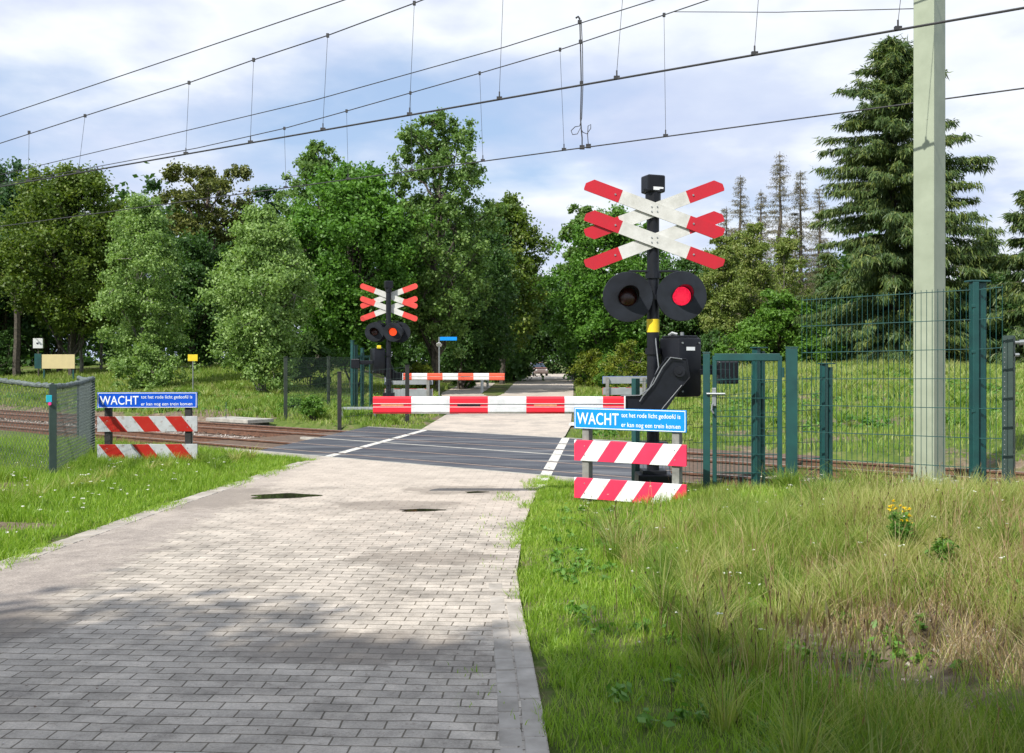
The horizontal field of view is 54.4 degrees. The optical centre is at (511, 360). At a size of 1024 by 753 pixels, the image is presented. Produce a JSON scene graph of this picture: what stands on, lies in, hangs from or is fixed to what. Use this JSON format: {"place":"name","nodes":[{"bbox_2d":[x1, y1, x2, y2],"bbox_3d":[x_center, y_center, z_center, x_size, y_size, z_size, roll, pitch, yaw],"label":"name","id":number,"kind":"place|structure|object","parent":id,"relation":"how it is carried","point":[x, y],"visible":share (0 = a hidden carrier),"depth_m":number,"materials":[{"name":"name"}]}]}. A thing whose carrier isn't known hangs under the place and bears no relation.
{"place":"outdoors","nodes":[
{"label":"outdoors","id":0,"kind":"place"},
{"bbox_2d":[0,441,262,513],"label":"tussock grass","id":1,"kind":"structure","parent":0,"point":[205,458],"depth_m":14.13,"materials":[{"name":"plant"}]},
{"bbox_2d":[0,457,549,752],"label":"road","id":2,"kind":"structure","parent":0,"point":[199,659],"depth_m":6.47,"materials":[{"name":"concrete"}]},
{"bbox_2d":[251,493,321,498],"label":"puddle","id":3,"kind":"object","parent":2,"relation":"on","point":[280,495],"visible":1,"depth_m":12.53,"materials":[{"name":"liquid"}]},
{"bbox_2d":[446,480,551,726],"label":"joint weeds","id":4,"kind":"object","parent":2,"relation":"on","point":[528,488],"visible":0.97,"depth_m":10.70,"materials":[{"name":"green plant"}]},
{"bbox_2d":[441,380,495,395],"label":"cycle path","id":5,"kind":"structure","parent":0,"point":[472,391],"depth_m":55.01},
{"bbox_2d":[423,414,571,436],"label":"road","id":6,"kind":"structure","parent":0,"point":[552,425],"depth_m":26.55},
{"bbox_2d":[0,361,1023,752],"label":"ground","id":7,"kind":"structure","parent":0,"point":[498,389],"depth_m":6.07,"materials":[{"name":"plant"}]},
{"bbox_2d":[0,327,34,376],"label":"shrub","id":8,"kind":"object","parent":7,"relation":"on","point":[7,341],"visible":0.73,"depth_m":57.65,"materials":[{"name":"green plant"}]},
{"bbox_2d":[0,247,51,375],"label":"tree","id":9,"kind":"object","parent":7,"relation":"on","point":[16,368],"visible":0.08,"depth_m":56.84,"materials":[{"name":"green plant"}]},
{"bbox_2d":[0,156,84,363],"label":"broadleaf tree","id":10,"kind":"object","parent":7,"relation":"on","point":[6,192],"visible":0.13,"depth_m":59.02,"materials":[{"name":"green plant"}]},
{"bbox_2d":[0,376,95,473],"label":"chain link fence","id":11,"kind":"object","parent":7,"relation":"on","point":[85,405],"visible":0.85,"depth_m":14.45,"materials":[{"name":"metal"}]},
{"bbox_2d":[34,354,74,380],"bbox_3d":[-23.869,0.532,52.029,2.070,1.803,0.185,0,0,-2],"label":"field board","id":12,"kind":"object","parent":7,"relation":"on","point":[53,361],"visible":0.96,"depth_m":51.98,"materials":[{"name":"wood"}]},
{"bbox_2d":[0,266,117,370],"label":"broadleaf tree","id":13,"kind":"object","parent":7,"relation":"on","point":[28,338],"visible":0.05,"depth_m":60.65,"materials":[{"name":"green plant"}]},
{"bbox_2d":[0,159,135,375],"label":"beech tree","id":14,"kind":"object","parent":7,"relation":"on","point":[62,307],"visible":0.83,"depth_m":54.42,"materials":[{"name":"green plant"}]},
{"bbox_2d":[45,244,106,372],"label":"tree","id":15,"kind":"object","parent":7,"relation":"on","point":[80,352],"visible":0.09,"depth_m":57.90,"materials":[{"name":"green plant"}]},
{"bbox_2d":[82,191,196,380],"bbox_3d":[-16.668,-2.994,44.769,4.980,9.276,4.457,0,0,0],"label":"birch tree","id":16,"kind":"object","parent":7,"relation":"on","point":[142,243],"visible":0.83,"depth_m":44.31,"materials":[{"name":"green plant"}]},
{"bbox_2d":[97,392,197,459],"bbox_3d":[-5.966,1.164,16.341,1.600,1.292,0.138,0,0,-4],"label":"warning board","id":17,"kind":"object","parent":7,"relation":"on","point":[108,424],"visible":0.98,"depth_m":16.28,"materials":[{"name":"multicoloured metal"}]},
{"bbox_2d":[0,432,304,559],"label":"verge grass","id":18,"kind":"structure","parent":7,"relation":"on","point":[184,479],"depth_m":13.23,"materials":[{"name":"plant"}]},
{"bbox_2d":[0,462,308,569],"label":"kerb far side","id":19,"kind":"structure","parent":7,"relation":"on","point":[92,532],"depth_m":10.37,"materials":[{"name":"concrete"}]},
{"bbox_2d":[105,339,208,390],"bbox_3d":[-15.832,0.335,44.062,3.726,2.609,3.708,0,0,25],"label":"shrub","id":20,"kind":"object","parent":7,"relation":"on","point":[151,362],"visible":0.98,"depth_m":43.48,"materials":[{"name":"green plant"}]},
{"bbox_2d":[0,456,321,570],"bbox_3d":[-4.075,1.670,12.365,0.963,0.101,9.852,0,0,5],"label":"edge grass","id":21,"kind":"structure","parent":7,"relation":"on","point":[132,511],"depth_m":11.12,"materials":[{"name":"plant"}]},
{"bbox_2d":[138,226,238,369],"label":"broadleaf tree","id":22,"kind":"object","parent":7,"relation":"on","point":[198,257],"visible":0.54,"depth_m":55.24,"materials":[{"name":"green plant"}]},
{"bbox_2d":[153,158,260,364],"bbox_3d":[-18.218,-5.612,60.178,6.117,13.005,6.681,0,0,31],"label":"pine tree","id":23,"kind":"object","parent":7,"relation":"on","point":[208,184],"visible":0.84,"depth_m":59.09,"materials":[{"name":"green plant"}]},
{"bbox_2d":[206,416,273,425],"bbox_3d":[-7.739,1.790,28.274,1.900,0.320,0.900,0,0,37],"label":"concrete slab","id":24,"kind":"object","parent":7,"relation":"on","point":[247,420],"depth_m":27.91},
{"bbox_2d":[191,197,328,392],"bbox_3d":[-10.532,-2.596,42.099,5.482,8.578,5.615,0,0,33],"label":"birch tree","id":25,"kind":"object","parent":7,"relation":"on","point":[259,333],"visible":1,"depth_m":41.13,"materials":[{"name":"green plant"}]},
{"bbox_2d":[241,184,283,260],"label":"pine tree","id":26,"kind":"object","parent":7,"relation":"on","point":[264,194],"visible":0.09,"depth_m":65.83,"materials":[{"name":"green plant"}]},
{"bbox_2d":[267,139,356,364],"bbox_3d":[-11.969,-6.191,59.596,6.209,14.313,6.452,0,0,33],"label":"ash tree","id":27,"kind":"object","parent":7,"relation":"on","point":[305,164],"visible":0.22,"depth_m":59.26,"materials":[{"name":"green plant"}]},
{"bbox_2d":[298,395,326,419],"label":"shrub","id":28,"kind":"object","parent":7,"relation":"on","point":[307,405],"visible":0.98,"depth_m":28.13,"materials":[{"name":"green plant"}]},
{"bbox_2d":[283,356,349,419],"bbox_3d":[-6.185,0.866,32.797,0.232,2.060,8.574,0,0,4],"label":"fence","id":29,"kind":"object","parent":7,"relation":"on","point":[329,374],"visible":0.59,"depth_m":32.68,"materials":[{"name":"metal"}]},
{"bbox_2d":[289,331,345,388],"bbox_3d":[-9.312,0.084,46.018,3.025,3.064,2.895,0,0,0],"label":"shrub","id":30,"kind":"object","parent":7,"relation":"on","point":[322,352],"visible":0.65,"depth_m":45.61,"materials":[{"name":"green plant"}]},
{"bbox_2d":[350,340,372,406],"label":"gate","id":31,"kind":"structure","parent":7,"relation":"on","point":[354,375],"depth_m":33.19,"materials":[{"name":"metal"}]},
{"bbox_2d":[282,155,443,387],"bbox_3d":[-7.944,-4.131,49.019,8.836,11.983,8.125,0,0,-42],"label":"oak tree","id":32,"kind":"object","parent":7,"relation":"on","point":[350,211],"visible":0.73,"depth_m":47.24,"materials":[{"name":"green plant"}]},
{"bbox_2d":[337,365,409,429],"bbox_3d":[-3.729,1.100,26.900,2.109,1.974,0.145,0,0,-31],"label":"fence","id":33,"kind":"object","parent":7,"relation":"on","point":[339,400],"visible":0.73,"depth_m":26.56,"materials":[{"name":"metal"}]},
{"bbox_2d":[385,378,432,395],"bbox_3d":[-3.420,1.184,32.959,1.600,1.292,0.138,0,0,0],"label":"warning board","id":34,"kind":"object","parent":7,"relation":"on","point":[427,391],"visible":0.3,"depth_m":32.99,"materials":[{"name":"grey metal"}]},
{"bbox_2d":[399,360,436,388],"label":"shrub","id":35,"kind":"object","parent":7,"relation":"on","point":[417,367],"visible":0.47,"depth_m":49.65,"materials":[{"name":"green plant"}]},
{"bbox_2d":[351,281,503,415],"bbox_3d":[-2.525,-0.380,29.965,4.590,4.040,0.914,0,0,0],"label":"crossing signal","id":36,"kind":"object","parent":7,"relation":"on","point":[390,331],"visible":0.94,"depth_m":30.07,"materials":[{"name":"black paint"}]},
{"bbox_2d":[374,106,515,391],"bbox_3d":[-4.098,-5.410,51.350,7.065,14.846,7.025,0,0,38],"label":"alder tree","id":37,"kind":"object","parent":7,"relation":"on","point":[438,316],"visible":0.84,"depth_m":50.02,"materials":[{"name":"green plant"}]},
{"bbox_2d":[14,419,876,485],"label":"ballast bed","id":38,"kind":"object","parent":7,"relation":"on","point":[257,437],"visible":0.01,"depth_m":24.63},
{"bbox_2d":[225,448,573,481],"bbox_3d":[-1.602,1.797,16.347,10.032,0.206,0.068,0,0,37],"label":"concrete edge strip","id":39,"kind":"object","parent":38,"relation":"on","point":[317,456],"visible":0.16,"depth_m":16.91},
{"bbox_2d":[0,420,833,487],"bbox_3d":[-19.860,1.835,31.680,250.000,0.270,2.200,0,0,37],"label":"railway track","id":40,"kind":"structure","parent":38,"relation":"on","point":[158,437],"depth_m":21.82,"materials":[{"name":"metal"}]},
{"bbox_2d":[260,427,671,480],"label":"crossing deck","id":41,"kind":"structure","parent":38,"relation":"on","point":[513,442],"depth_m":18.86,"materials":[{"name":"concrete"}]},
{"bbox_2d":[300,437,573,455],"bbox_3d":[-1.036,1.798,19.455,9.205,0.203,0.096,0,0,37],"label":"deck joint strip","id":42,"kind":"object","parent":41,"relation":"in","point":[306,438],"visible":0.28,"depth_m":19.94,"materials":[{"name":"rubber"}]},
{"bbox_2d":[326,422,573,487],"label":"painted edge lines","id":43,"kind":"object","parent":41,"relation":"on","point":[551,465],"visible":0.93,"depth_m":18.61,"materials":[{"name":"paint"}]},
{"bbox_2d":[180,432,818,483],"bbox_3d":[-0.752,1.775,19.490,11.890,0.050,5.898,0,0,37],"label":"railway track","id":44,"kind":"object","parent":38,"relation":"on","point":[693,466],"visible":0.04,"depth_m":18.20,"materials":[{"name":"metal"}]},
{"bbox_2d":[0,409,1023,489],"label":"railway track","id":45,"kind":"structure","parent":38,"relation":"on","point":[230,429],"depth_m":23.71,"materials":[{"name":"metal"}]},
{"bbox_2d":[436,337,456,395],"bbox_3d":[-3.089,0.386,46.960,0.978,3.024,0.208,0,0,0],"label":"street name sign","id":46,"kind":"object","parent":7,"relation":"on","point":[438,344],"visible":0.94,"depth_m":46.98,"materials":[{"name":"metal"}]},
{"bbox_2d":[392,194,531,388],"bbox_3d":[-3.738,-4.061,60.102,9.924,12.309,9.129,0,0,0],"label":"broadleaf tree","id":47,"kind":"object","parent":7,"relation":"on","point":[474,344],"visible":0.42,"depth_m":59.00,"materials":[{"name":"green plant"}]},
{"bbox_2d":[489,583,522,752],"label":"kerb paver row","id":48,"kind":"object","parent":7,"relation":"on","point":[507,695],"visible":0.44,"depth_m":5.22,"materials":[{"name":"concrete"}]},
{"bbox_2d":[456,250,562,379],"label":"broadleaf tree","id":49,"kind":"object","parent":7,"relation":"on","point":[546,340],"visible":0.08,"depth_m":85.02,"materials":[{"name":"green plant"}]},
{"bbox_2d":[462,190,557,383],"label":"beech tree","id":50,"kind":"object","parent":7,"relation":"on","point":[528,235],"visible":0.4,"depth_m":70.96,"materials":[{"name":"green plant"}]},
{"bbox_2d":[8,162,1014,382],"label":"wood","id":51,"kind":"object","parent":7,"relation":"on","point":[519,366],"visible":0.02,"depth_m":78.77,"materials":[{"name":"green plant"}]},
{"bbox_2d":[0,355,1023,460],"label":"meadow grass","id":52,"kind":"structure","parent":7,"relation":"on","point":[218,374],"depth_m":33.16,"materials":[{"name":"plant"}]},
{"bbox_2d":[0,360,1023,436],"bbox_3d":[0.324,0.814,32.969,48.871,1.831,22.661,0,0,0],"label":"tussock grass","id":53,"kind":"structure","parent":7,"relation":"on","point":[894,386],"depth_m":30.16,"materials":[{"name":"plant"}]},
{"bbox_2d":[506,554,547,752],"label":"kerb","id":54,"kind":"structure","parent":7,"relation":"on","point":[527,683],"depth_m":5.21,"materials":[{"name":"concrete"}]},
{"bbox_2d":[499,374,572,395],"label":"road","id":55,"kind":"structure","parent":7,"relation":"on","point":[554,385],"depth_m":63.23,"materials":[{"name":"concrete"}]},
{"bbox_2d":[539,295,568,373],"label":"broadleaf tree","id":56,"kind":"object","parent":7,"relation":"on","point":[554,359],"visible":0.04,"depth_m":133.97,"materials":[{"name":"green plant"}]},
{"bbox_2d":[373,174,737,483],"bbox_3d":[0.590,-0.320,12.499,4.590,4.040,0.642,0,0,0],"label":"crossing signal","id":57,"kind":"object","parent":7,"relation":"on","point":[632,296],"visible":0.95,"depth_m":12.45,"materials":[{"name":"black paint"}]},
{"bbox_2d":[485,473,640,744],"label":"edge grass","id":58,"kind":"structure","parent":7,"relation":"on","point":[554,669],"depth_m":6.66,"materials":[{"name":"plant"}]},
{"bbox_2d":[540,265,599,348],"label":"broadleaf tree","id":59,"kind":"object","parent":7,"relation":"on","point":[559,286],"visible":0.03,"depth_m":82.79,"materials":[{"name":"green plant"}]},
{"bbox_2d":[556,203,605,384],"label":"ash tree","id":60,"kind":"object","parent":7,"relation":"on","point":[583,211],"visible":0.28,"depth_m":59.90,"materials":[{"name":"green plant"}]},
{"bbox_2d":[566,347,607,387],"bbox_3d":[4.344,0.626,54.971,2.796,2.750,2.630,0,0,0],"label":"shrub","id":61,"kind":"object","parent":7,"relation":"on","point":[589,358],"visible":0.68,"depth_m":54.63,"materials":[{"name":"green plant"}]},
{"bbox_2d":[526,201,677,379],"bbox_3d":[5.337,-3.741,57.855,9.029,11.430,8.573,0,0,0],"label":"oak tree","id":62,"kind":"object","parent":7,"relation":"on","point":[594,323],"visible":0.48,"depth_m":56.53,"materials":[{"name":"green plant"}]},
{"bbox_2d":[591,349,634,387],"bbox_3d":[4.821,0.711,46.944,2.015,2.562,1.570,0,0,20],"label":"shrub","id":63,"kind":"object","parent":7,"relation":"on","point":[598,378],"visible":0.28,"depth_m":46.85,"materials":[{"name":"green plant"}]},
{"bbox_2d":[598,339,646,395],"bbox_3d":[4.641,0.553,39.968,2.169,2.858,2.215,0,0,-19],"label":"shrub","id":64,"kind":"object","parent":7,"relation":"on","point":[628,361],"visible":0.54,"depth_m":39.87,"materials":[{"name":"green plant"}]},
{"bbox_2d":[603,376,646,395],"bbox_3d":[3.934,1.184,34.459,1.600,1.292,0.138,0,0,-5],"label":"warning board","id":65,"kind":"object","parent":7,"relation":"on","point":[607,381],"visible":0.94,"depth_m":34.47,"materials":[{"name":"grey metal"}]},
{"bbox_2d":[574,407,686,502],"bbox_3d":[1.405,1.214,11.785,1.440,1.292,0.138,0,0,31],"label":"warning board","id":66,"kind":"object","parent":7,"relation":"on","point":[588,450],"visible":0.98,"depth_m":11.73,"materials":[{"name":"multicoloured metal"}]},
{"bbox_2d":[626,257,729,363],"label":"broadleaf tree","id":67,"kind":"object","parent":7,"relation":"on","point":[689,327],"visible":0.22,"depth_m":54.96,"materials":[{"name":"green plant"}]},
{"bbox_2d":[695,328,733,364],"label":"shrub","id":68,"kind":"object","parent":7,"relation":"on","point":[709,340],"visible":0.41,"depth_m":47.71,"materials":[{"name":"green plant"}]},
{"bbox_2d":[694,234,753,353],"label":"birch tree","id":69,"kind":"object","parent":7,"relation":"on","point":[726,289],"visible":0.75,"depth_m":49.56,"materials":[{"name":"green plant"}]},
{"bbox_2d":[631,347,835,488],"bbox_3d":[2.788,0.864,12.646,2.549,2.072,0.329,0,0,12],"label":"fence","id":70,"kind":"object","parent":7,"relation":"on","point":[757,407],"visible":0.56,"depth_m":12.48,"materials":[{"name":"metal"}]},
{"bbox_2d":[725,229,756,343],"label":"birch tree","id":71,"kind":"object","parent":7,"relation":"on","point":[735,238],"visible":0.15,"depth_m":55.79,"materials":[{"name":"green plant"}]},
{"bbox_2d":[712,327,771,365],"bbox_3d":[10.843,-0.401,45.976,2.804,2.328,2.590,0,0,32],"label":"shrub","id":72,"kind":"object","parent":7,"relation":"on","point":[741,346],"visible":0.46,"depth_m":45.65,"materials":[{"name":"green plant"}]},
{"bbox_2d":[728,175,759,316],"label":"dead spruce","id":73,"kind":"object","parent":7,"relation":"on","point":[742,206],"visible":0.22,"depth_m":61.93,"materials":[{"name":"plant"}]},
{"bbox_2d":[702,347,797,489],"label":"gate","id":74,"kind":"structure","parent":7,"relation":"on","point":[789,371],"depth_m":12.02,"materials":[{"name":"metal"}]},
{"bbox_2d":[729,221,783,343],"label":"birch tree","id":75,"kind":"object","parent":7,"relation":"on","point":[752,250],"visible":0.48,"depth_m":51.69,"materials":[{"name":"green plant"}]},
{"bbox_2d":[750,193,774,301],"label":"dead spruce","id":76,"kind":"object","parent":7,"relation":"on","point":[760,218],"visible":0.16,"depth_m":63.92,"materials":[{"name":"plant"}]},
{"bbox_2d":[731,288,820,360],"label":"broadleaf tree","id":77,"kind":"object","parent":7,"relation":"on","point":[778,314],"visible":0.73,"depth_m":45.10,"materials":[{"name":"green plant"}]},
{"bbox_2d":[540,491,1023,752],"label":"verge weeds","id":78,"kind":"object","parent":7,"relation":"on","point":[643,717],"visible":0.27,"depth_m":5.95,"materials":[{"name":"green plant"}]},
{"bbox_2d":[761,155,813,336],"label":"dead spruce","id":79,"kind":"object","parent":7,"relation":"on","point":[779,195],"visible":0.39,"depth_m":59.92,"materials":[{"name":"plant"}]},
{"bbox_2d":[770,227,812,345],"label":"birch tree","id":80,"kind":"object","parent":7,"relation":"on","point":[785,247],"visible":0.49,"depth_m":55.77,"materials":[{"name":"green plant"}]},
{"bbox_2d":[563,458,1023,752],"bbox_3d":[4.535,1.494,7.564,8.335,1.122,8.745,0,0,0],"label":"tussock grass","id":81,"kind":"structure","parent":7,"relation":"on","point":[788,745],"depth_m":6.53,"materials":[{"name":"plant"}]},
{"bbox_2d":[783,170,818,321],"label":"dead spruce","id":82,"kind":"object","parent":7,"relation":"on","point":[800,205],"visible":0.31,"depth_m":61.90,"materials":[{"name":"plant"}]},
{"bbox_2d":[585,461,1023,728],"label":"seed spikes","id":83,"kind":"object","parent":7,"relation":"on","point":[769,591],"visible":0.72,"depth_m":5.88,"materials":[{"name":"plant"}]},
{"bbox_2d":[719,573,906,740],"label":"plume grass","id":84,"kind":"object","parent":7,"relation":"on","point":[829,632],"depth_m":4.69,"materials":[{"name":"plant"}]},
{"bbox_2d":[793,188,838,310],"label":"dead spruce","id":85,"kind":"object","parent":7,"relation":"on","point":[819,238],"visible":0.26,"depth_m":65.93,"materials":[{"name":"plant"}]},
{"bbox_2d":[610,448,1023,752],"bbox_3d":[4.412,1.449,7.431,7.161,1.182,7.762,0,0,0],"label":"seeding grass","id":86,"kind":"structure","parent":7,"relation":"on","point":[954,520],"depth_m":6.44,"materials":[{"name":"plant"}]},
{"bbox_2d":[794,322,847,362],"bbox_3d":[13.499,-0.538,44.139,2.318,2.533,2.688,0,0,0],"label":"shrub","id":87,"kind":"object","parent":7,"relation":"on","point":[801,349],"visible":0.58,"depth_m":43.49,"materials":[{"name":"green plant"}]},
{"bbox_2d":[812,250,843,310],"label":"birch tree","id":88,"kind":"object","parent":7,"relation":"on","point":[829,259],"visible":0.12,"depth_m":51.80,"materials":[{"name":"green plant"}]},
{"bbox_2d":[653,469,1023,752],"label":"tall grass","id":89,"kind":"structure","parent":7,"relation":"on","point":[963,741],"depth_m":7.02,"materials":[{"name":"plant"}]},
{"bbox_2d":[813,265,901,350],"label":"broadleaf tree","id":90,"kind":"object","parent":7,"relation":"on","point":[836,277],"visible":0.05,"depth_m":49.54,"materials":[{"name":"green plant"}]},
{"bbox_2d":[745,482,1023,689],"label":"dead grass mat","id":91,"kind":"object","parent":7,"relation":"on","point":[966,650],"visible":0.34,"depth_m":6.17,"materials":[{"name":"plant"}]},
{"bbox_2d":[784,598,1005,700],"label":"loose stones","id":92,"kind":"object","parent":7,"relation":"on","point":[881,658],"visible":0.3,"depth_m":5.80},
{"bbox_2d":[886,499,914,552],"bbox_3d":[2.889,1.273,7.406,0.208,0.469,0.277,0,0,10],"label":"flowering weed","id":93,"kind":"object","parent":7,"relation":"on","point":[902,521],"visible":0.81,"depth_m":7.40,"materials":[{"name":"green plant"}]},
{"bbox_2d":[802,280,1002,484],"bbox_3d":[4.389,0.453,11.357,2.167,2.675,0.258,0,0,27],"label":"fence","id":94,"kind":"object","parent":7,"relation":"on","point":[977,378],"visible":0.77,"depth_m":11.04,"materials":[{"name":"metal"}]},
{"bbox_2d":[787,34,1022,367],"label":"spruce tree","id":95,"kind":"object","parent":7,"relation":"on","point":[880,167],"visible":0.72,"depth_m":42.78,"materials":[{"name":"green plant"}]},
{"bbox_2d":[905,0,959,486],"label":"overhead line mast","id":96,"kind":"object","parent":7,"relation":"on","point":[928,158],"visible":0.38,"depth_m":13.96,"materials":[{"name":"grey paint"}]},
{"bbox_2d":[0,0,1023,226],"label":"overhead line","id":97,"kind":"object","parent":96,"relation":"hanging from","point":[482,159],"visible":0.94,"depth_m":21.40,"materials":[{"name":"metal"}]},
{"bbox_2d":[0,0,653,174],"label":"feeder wire","id":98,"kind":"object","parent":97,"relation":"on","point":[355,88],"visible":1,"depth_m":23.60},
{"bbox_2d":[571,16,590,149],"bbox_3d":[1.399,-5.653,20.221,0.416,2.715,0.060,0,0,0],"label":"jumper cable","id":99,"kind":"object","parent":97,"relation":"hanging from","point":[581,66],"visible":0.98,"depth_m":20.21,"materials":[{"name":"metal"}]},
{"bbox_2d":[0,0,1023,186],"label":"overhead line","id":100,"kind":"object","parent":96,"relation":"hanging from","point":[753,53],"visible":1,"depth_m":16.91,"materials":[{"name":"metal"}]},
{"bbox_2d":[0,0,344,116],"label":"feeder wire","id":101,"kind":"object","parent":100,"relation":"on","point":[181,55],"visible":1,"depth_m":20.99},
{"bbox_2d":[675,8,912,12],"bbox_3d":[4.404,-5.823,16.550,0.013,1.685,5.558,0,0,-28],"label":"stay wire","id":102,"kind":"object","parent":96,"relation":"attached to","point":[812,11],"visible":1,"depth_m":15.75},
{"bbox_2d":[923,534,960,565],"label":"flowering weed","id":103,"kind":"object","parent":7,"relation":"on","point":[941,541],"visible":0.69,"depth_m":6.87,"materials":[{"name":"green plant"}]},
{"bbox_2d":[948,234,1011,357],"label":"spruce tree","id":104,"kind":"object","parent":7,"relation":"on","point":[989,239],"visible":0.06,"depth_m":49.31,"materials":[{"name":"green plant"}]},
{"bbox_2d":[949,270,1023,359],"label":"broadleaf tree","id":105,"kind":"object","parent":7,"relation":"on","point":[994,282],"visible":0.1,"depth_m":44.19,"materials":[{"name":"green plant"}]},
{"bbox_2d":[964,189,1023,364],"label":"spruce tree","id":106,"kind":"object","parent":7,"relation":"on","point":[1013,292],"visible":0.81,"depth_m":40.15,"materials":[{"name":"green plant"}]},
{"bbox_2d":[1003,335,1023,484],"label":"fence post","id":107,"kind":"object","parent":7,"relation":"on","point":[1009,353],"visible":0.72,"depth_m":11.25,"materials":[{"name":"metal"}]},
{"bbox_2d":[0,0,1023,360],"label":"sky","id":108,"kind":"structure","parent":0,"point":[49,49],"materials":[{"name":"blue"}]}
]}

